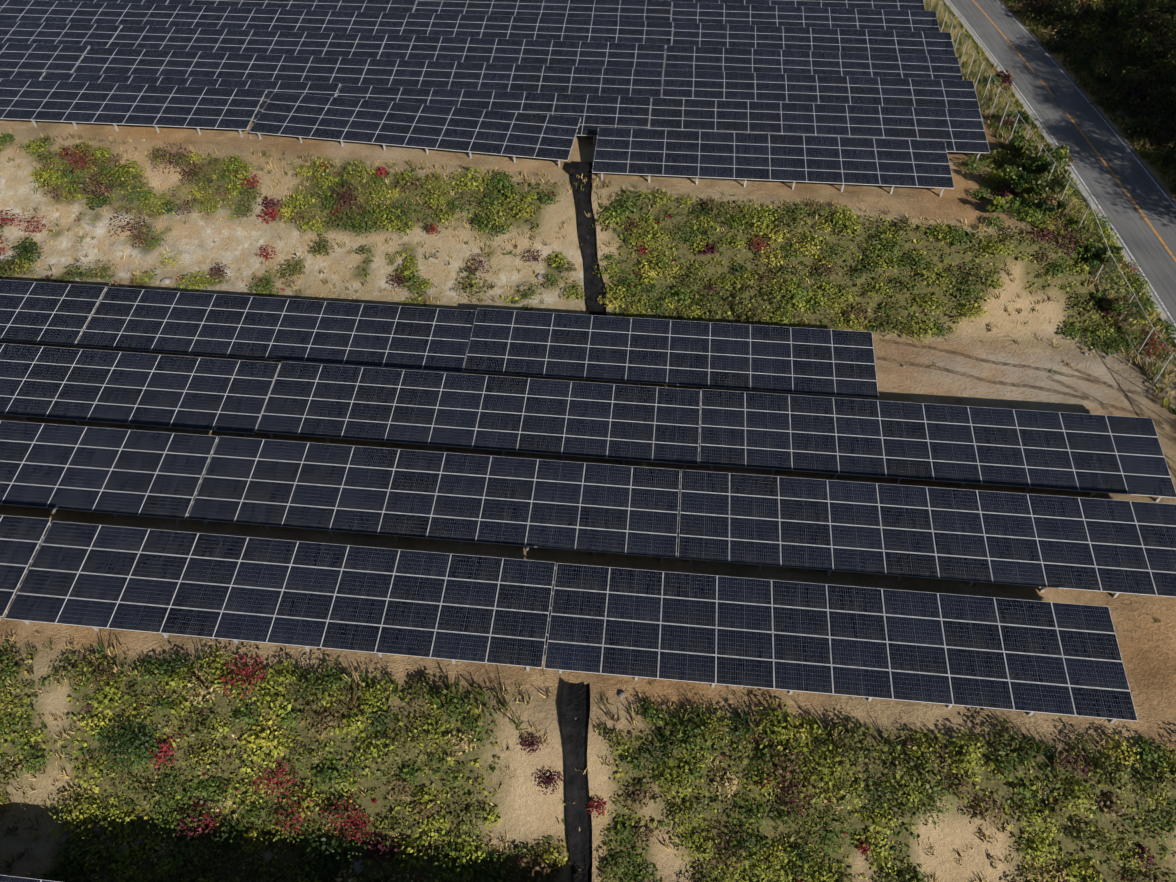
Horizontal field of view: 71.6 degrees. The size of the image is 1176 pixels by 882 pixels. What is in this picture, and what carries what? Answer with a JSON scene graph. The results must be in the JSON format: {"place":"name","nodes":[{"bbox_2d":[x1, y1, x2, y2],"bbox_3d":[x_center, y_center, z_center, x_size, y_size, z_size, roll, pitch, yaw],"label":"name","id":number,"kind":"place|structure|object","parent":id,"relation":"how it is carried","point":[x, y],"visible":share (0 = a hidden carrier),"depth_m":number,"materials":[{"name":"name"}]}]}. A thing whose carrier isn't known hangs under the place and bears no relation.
{"place":"outdoors","nodes":[
{"label":"outdoors","id":0,"kind":"place"},
{"bbox_2d":[0,0,1175,881],"bbox_3d":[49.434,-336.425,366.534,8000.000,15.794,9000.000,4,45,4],"label":"ground","id":1,"kind":"structure","parent":0,"point":[528,810],"depth_m":33.69,"materials":[{"name":"soil"}]},
{"bbox_2d":[0,70,44,79],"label":"solar table","id":2,"kind":"object","parent":1,"relation":"on","point":[26,75],"visible":0.29,"depth_m":54.38,"materials":[{"name":"glass"}]},
{"bbox_2d":[0,515,50,620],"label":"solar table","id":3,"kind":"object","parent":1,"relation":"on","point":[15,553],"visible":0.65,"depth_m":31.84,"materials":[{"name":"glass"}]},
{"bbox_2d":[0,875,57,881],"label":"solar table","id":4,"kind":"object","parent":1,"relation":"on","point":[4,878],"visible":1,"depth_m":25.25,"materials":[{"name":"metal"}]},
{"bbox_2d":[0,43,89,79],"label":"solar table","id":5,"kind":"object","parent":1,"relation":"on","point":[46,58],"visible":0.67,"depth_m":57.08,"materials":[{"name":"glass"}]},
{"bbox_2d":[0,280,105,347],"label":"solar table","id":6,"kind":"object","parent":1,"relation":"on","point":[45,313],"visible":0.88,"depth_m":43.21,"materials":[{"name":"glass"}]},
{"bbox_2d":[0,21,121,55],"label":"solar table","id":7,"kind":"object","parent":1,"relation":"on","point":[97,35],"visible":0.54,"depth_m":60.46,"materials":[{"name":"glass"}]},
{"bbox_2d":[0,0,155,32],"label":"solar table","id":8,"kind":"object","parent":1,"relation":"on","point":[122,14],"visible":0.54,"depth_m":63.64,"materials":[{"name":"glass"}]},
{"bbox_2d":[41,0,168,3],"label":"solar table","id":9,"kind":"object","parent":1,"relation":"on","point":[139,1],"visible":0.15,"depth_m":65.92,"materials":[{"name":"glass"}]},
{"bbox_2d":[0,420,217,523],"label":"solar table","id":10,"kind":"object","parent":1,"relation":"on","point":[171,466],"visible":0.98,"depth_m":35.08,"materials":[{"name":"glass"}]},
{"bbox_2d":[0,78,266,136],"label":"solar table","id":11,"kind":"object","parent":1,"relation":"on","point":[156,106],"visible":0.96,"depth_m":52.19,"materials":[{"name":"glass"}]},
{"bbox_2d":[0,343,279,437],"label":"solar table","id":12,"kind":"object","parent":1,"relation":"on","point":[173,391],"visible":0.92,"depth_m":38.87,"materials":[{"name":"glass"}]},
{"bbox_2d":[42,72,339,120],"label":"solar table","id":13,"kind":"object","parent":1,"relation":"on","point":[313,88],"visible":0.38,"depth_m":53.46,"materials":[{"name":"glass"}]},
{"bbox_2d":[73,47,369,94],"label":"solar table","id":14,"kind":"object","parent":1,"relation":"on","point":[201,64],"visible":0.58,"depth_m":56.20,"materials":[{"name":"glass"}]},
{"bbox_2d":[107,25,386,67],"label":"solar table","id":15,"kind":"object","parent":1,"relation":"on","point":[349,45],"visible":0.62,"depth_m":59.32,"materials":[{"name":"glass"}]},
{"bbox_2d":[141,4,407,42],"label":"solar table","id":16,"kind":"object","parent":1,"relation":"on","point":[249,18],"visible":0.62,"depth_m":62.42,"materials":[{"name":"glass"}]},
{"bbox_2d":[76,287,475,372],"bbox_3d":[-16.108,-5.647,42.520,20.290,1.564,4.013,4,45,4],"label":"solar table","id":17,"kind":"object","parent":1,"relation":"on","point":[241,327],"visible":0.88,"depth_m":42.24,"materials":[{"name":"glass"}]},
{"bbox_2d":[4,521,555,670],"bbox_3d":[-11.474,5.850,30.915,20.282,1.600,3.987,4,45,4],"label":"solar table","id":18,"kind":"object","parent":1,"relation":"on","point":[253,575],"visible":0.98,"depth_m":30.60,"materials":[{"name":"glass"}]},
{"bbox_2d":[167,0,416,12],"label":"solar table","id":19,"kind":"object","parent":1,"relation":"on","point":[395,6],"visible":0.35,"depth_m":65.00,"materials":[{"name":"glass"}]},
{"bbox_2d":[249,92,580,166],"bbox_3d":[-10.719,-19.230,50.410,20.281,1.580,3.971,8,46,8],"label":"solar table","id":20,"kind":"object","parent":1,"relation":"on","point":[425,126],"visible":1,"depth_m":50.08,"materials":[{"name":"glass"}]},
{"bbox_2d":[187,436,680,561],"bbox_3d":[-6.348,2.448,34.333,20.281,1.608,3.973,4,45,4],"label":"solar table","id":21,"kind":"object","parent":1,"relation":"on","point":[510,486],"visible":0.98,"depth_m":34.03,"materials":[{"name":"glass"}]},
{"bbox_2d":[256,362,700,469],"bbox_3d":[-4.993,-1.163,37.926,20.294,1.614,4.048,4,45,4],"label":"solar table","id":22,"kind":"object","parent":1,"relation":"on","point":[385,406],"visible":0.98,"depth_m":37.62,"materials":[{"name":"glass"}]},
{"bbox_2d":[337,85,651,143],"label":"solar table","id":23,"kind":"object","parent":1,"relation":"on","point":[602,110],"visible":0.5,"depth_m":51.72,"materials":[{"name":"glass"}]},
{"bbox_2d":[360,58,663,113],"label":"solar table","id":24,"kind":"object","parent":1,"relation":"on","point":[467,75],"visible":0.71,"depth_m":54.77,"materials":[{"name":"glass"}]},
{"bbox_2d":[378,34,665,78],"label":"solar table","id":25,"kind":"object","parent":1,"relation":"on","point":[482,50],"visible":0.73,"depth_m":57.90,"materials":[{"name":"glass"}]},
{"bbox_2d":[400,12,672,53],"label":"solar table","id":26,"kind":"object","parent":1,"relation":"on","point":[547,28],"visible":0.56,"depth_m":60.96,"materials":[{"name":"glass"}]},
{"bbox_2d":[414,0,671,26],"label":"solar table","id":27,"kind":"object","parent":1,"relation":"on","point":[657,10],"visible":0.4,"depth_m":64.00,"materials":[{"name":"glass"}]},
{"bbox_2d":[561,682,591,881],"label":"drain chute","id":28,"kind":"object","parent":1,"relation":"on","point":[575,701],"visible":0.96,"depth_m":27.63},
{"bbox_2d":[570,161,592,175],"bbox_3d":[-0.376,-15.867,47.678,1.300,0.550,0.900,4,45,4],"label":"drain catch box","id":29,"kind":"object","parent":1,"relation":"on","point":[580,168],"visible":0.67,"depth_m":47.37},
{"bbox_2d":[2,136,1165,880],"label":"loose rocks","id":30,"kind":"object","parent":1,"relation":"on","point":[270,854],"visible":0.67,"depth_m":27.85,"materials":[{"name":"stone"}]},
{"bbox_2d":[0,0,1175,881],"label":"shrub foliage","id":31,"kind":"object","parent":1,"relation":"on","point":[1158,99],"visible":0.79,"depth_m":28.27,"materials":[{"name":"green plant"}]},
{"bbox_2d":[0,0,1175,881],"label":"dry grass tufts","id":32,"kind":"object","parent":1,"relation":"on","point":[999,135],"visible":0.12,"depth_m":43.23,"materials":[{"name":"green plant"}]},
{"bbox_2d":[572,173,606,316],"bbox_3d":[0.175,-10.567,45.298,1.276,4.229,10.064,-4,45,-4],"label":"drain chute","id":33,"kind":"object","parent":1,"relation":"on","point":[594,284],"visible":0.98,"depth_m":45.74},
{"bbox_2d":[463,308,878,399],"bbox_3d":[4.049,-4.250,41.008,20.292,1.686,4.045,4,45,4],"label":"solar table","id":34,"kind":"object","parent":1,"relation":"on","point":[752,357],"visible":0.98,"depth_m":40.70,"materials":[{"name":"glass"}]},
{"bbox_2d":[592,127,954,196],"bbox_3d":[10.482,-16.176,47.273,20.280,1.638,3.986,4,45,4],"label":"solar table","id":35,"kind":"object","parent":1,"relation":"on","point":[843,160],"visible":0.98,"depth_m":46.96,"materials":[{"name":"glass"}]},
{"bbox_2d":[669,0,925,18],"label":"solar table","id":36,"kind":"object","parent":1,"relation":"on","point":[916,5],"visible":0.31,"depth_m":65.16,"materials":[{"name":"glass"}]},
{"bbox_2d":[671,2,939,39],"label":"solar table","id":37,"kind":"object","parent":1,"relation":"on","point":[815,17],"visible":0.62,"depth_m":62.74,"materials":[{"name":"glass"}]},
{"bbox_2d":[663,45,962,86],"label":"solar table","id":38,"kind":"object","parent":1,"relation":"on","point":[681,57],"visible":0.62,"depth_m":56.53,"materials":[{"name":"glass"}]},
{"bbox_2d":[672,22,955,61],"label":"solar table","id":39,"kind":"object","parent":1,"relation":"on","point":[829,39],"visible":0.56,"depth_m":59.57,"materials":[{"name":"glass"}]},
{"bbox_2d":[649,97,989,160],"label":"solar table","id":40,"kind":"object","parent":1,"relation":"on","point":[965,130],"visible":0.85,"depth_m":50.14,"materials":[{"name":"glass"}]},
{"bbox_2d":[661,69,982,119],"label":"solar table","id":41,"kind":"object","parent":1,"relation":"on","point":[860,90],"visible":0.79,"depth_m":53.28,"materials":[{"name":"glass"}]},
{"bbox_2d":[544,563,1137,722],"bbox_3d":[8.681,7.283,29.519,20.289,1.632,4.004,4,45,4],"label":"solar table","id":42,"kind":"object","parent":1,"relation":"on","point":[640,632],"visible":0.96,"depth_m":29.20,"materials":[{"name":"glass"}]},
{"bbox_2d":[677,470,1175,597],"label":"solar table","id":43,"kind":"object","parent":1,"relation":"on","point":[1030,522],"visible":0.96,"depth_m":32.62,"materials":[{"name":"glass"}]},
{"bbox_2d":[699,389,1175,501],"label":"solar table","id":44,"kind":"object","parent":1,"relation":"on","point":[1093,454],"visible":0.96,"depth_m":36.26,"materials":[{"name":"glass"}]},
{"bbox_2d":[980,75,1001,87],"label":"shrub","id":45,"kind":"object","parent":1,"relation":"on","point":[992,80],"visible":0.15,"depth_m":56.21,"materials":[{"name":"green plant"}]},
{"bbox_2d":[986,194,1021,213],"bbox_3d":[22.518,-12.697,44.037,1.861,1.289,1.198,-18,48,-17],"label":"shrub","id":46,"kind":"object","parent":1,"relation":"on","point":[1010,202],"visible":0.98,"depth_m":43.82,"materials":[{"name":"green plant"}]},
{"bbox_2d":[995,70,1015,89],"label":"verge shrub","id":47,"kind":"object","parent":1,"relation":"on","point":[1006,80],"visible":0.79,"depth_m":59.13,"materials":[{"name":"red plant"}]},
{"bbox_2d":[1005,109,1031,133],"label":"shrub","id":48,"kind":"object","parent":1,"relation":"on","point":[1025,117],"visible":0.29,"depth_m":51.11,"materials":[{"name":"green plant"}]},
{"bbox_2d":[1009,134,1039,156],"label":"shrub","id":49,"kind":"object","parent":1,"relation":"on","point":[1019,143],"visible":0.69,"depth_m":47.86,"materials":[{"name":"green plant"}]},
{"bbox_2d":[1001,165,1050,196],"bbox_3d":[23.999,-14.208,45.153,2.455,1.829,1.918,4,45,4],"label":"bush","id":50,"kind":"object","parent":1,"relation":"on","point":[1025,183],"visible":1,"depth_m":44.70,"materials":[{"name":"green plant"}]},
{"bbox_2d":[878,339,1175,471],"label":"tyre tracks","id":51,"kind":"object","parent":1,"relation":"on","point":[1080,397],"visible":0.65,"depth_m":40.44,"materials":[{"name":"brown soil"}]},
{"bbox_2d":[1009,146,1053,175],"bbox_3d":[25.342,-15.873,46.682,2.272,2.034,2.431,4,45,4],"label":"bush","id":52,"kind":"object","parent":1,"relation":"on","point":[1037,165],"visible":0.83,"depth_m":46.15,"materials":[{"name":"green plant"}]},
{"bbox_2d":[1028,187,1068,214],"bbox_3d":[24.770,-12.938,44.094,1.992,1.496,1.592,-13,46,-13],"label":"bush","id":53,"kind":"object","parent":1,"relation":"on","point":[1048,201],"visible":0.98,"depth_m":43.82,"materials":[{"name":"green plant"}]},
{"bbox_2d":[923,0,1175,408],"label":"perimeter fence","id":54,"kind":"object","parent":1,"relation":"on","point":[1109,252],"visible":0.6,"depth_m":43.26,"materials":[{"name":"metal"}]},
{"bbox_2d":[1041,145,1073,166],"bbox_3d":[26.890,-16.313,47.541,2.266,1.828,2.132,-28,51,-25],"label":"bush","id":55,"kind":"object","parent":1,"relation":"on","point":[1056,154],"visible":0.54,"depth_m":47.05,"materials":[{"name":"green plant"}]},
{"bbox_2d":[1042,160,1073,194],"bbox_3d":[26.118,-14.458,45.410,1.660,1.845,1.870,18,48,17],"label":"bush","id":56,"kind":"object","parent":1,"relation":"on","point":[1057,170],"visible":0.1,"depth_m":45.13,"materials":[{"name":"green plant"}]},
{"bbox_2d":[943,0,1175,344],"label":"road kerb","id":57,"kind":"structure","parent":1,"relation":"on","point":[1046,135],"depth_m":59.18,"materials":[{"name":"concrete"}]},
{"bbox_2d":[1063,0,1104,23],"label":"tree","id":58,"kind":"object","parent":1,"relation":"on","point":[1085,4],"visible":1,"depth_m":73.56,"materials":[{"name":"green plant"}]},
{"bbox_2d":[1086,242,1122,267],"bbox_3d":[26.863,-9.669,42.666,1.727,1.344,1.648,4,45,4],"label":"bush","id":59,"kind":"object","parent":1,"relation":"on","point":[1092,261],"visible":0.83,"depth_m":42.40,"materials":[{"name":"green plant"}]},
{"bbox_2d":[1091,293,1130,315],"bbox_3d":[27.318,-7.128,42.541,1.311,1.318,2.197,-13,47,-13],"label":"bush","id":60,"kind":"object","parent":1,"relation":"on","point":[1117,305],"visible":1,"depth_m":42.04,"materials":[{"name":"green plant"}]},
{"bbox_2d":[1123,28,1149,63],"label":"tree","id":61,"kind":"object","parent":1,"relation":"on","point":[1134,41],"visible":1,"depth_m":66.26,"materials":[{"name":"green plant"}]},
{"bbox_2d":[1117,0,1175,31],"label":"tree","id":62,"kind":"object","parent":1,"relation":"on","point":[1142,7],"visible":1,"depth_m":69.70,"materials":[{"name":"green plant"}]},
{"bbox_2d":[1170,73,1175,102],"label":"tree","id":63,"kind":"object","parent":1,"relation":"on","point":[1173,89],"visible":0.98,"depth_m":60.07,"materials":[{"name":"green plant"}]},
{"bbox_2d":[948,0,1175,325],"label":"road asphalt","id":64,"kind":"structure","parent":0,"point":[1153,258],"depth_m":58.88,"materials":[{"name":"grey asphalt"}]},
{"bbox_2d":[949,0,1175,326],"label":"road edge line","id":65,"kind":"object","parent":64,"relation":"on","point":[1161,302],"visible":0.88,"depth_m":54.29,"materials":[{"name":"white paint"}]},
{"bbox_2d":[972,0,1175,261],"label":"orange centre line","id":66,"kind":"object","parent":64,"relation":"on","point":[1127,193],"visible":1,"depth_m":57.87,"materials":[{"name":"paint"}]},
{"bbox_2d":[997,0,1175,208],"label":"road edge line","id":67,"kind":"object","parent":64,"relation":"on","point":[1095,110],"visible":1,"depth_m":62.59,"materials":[{"name":"white paint"}]}
]}

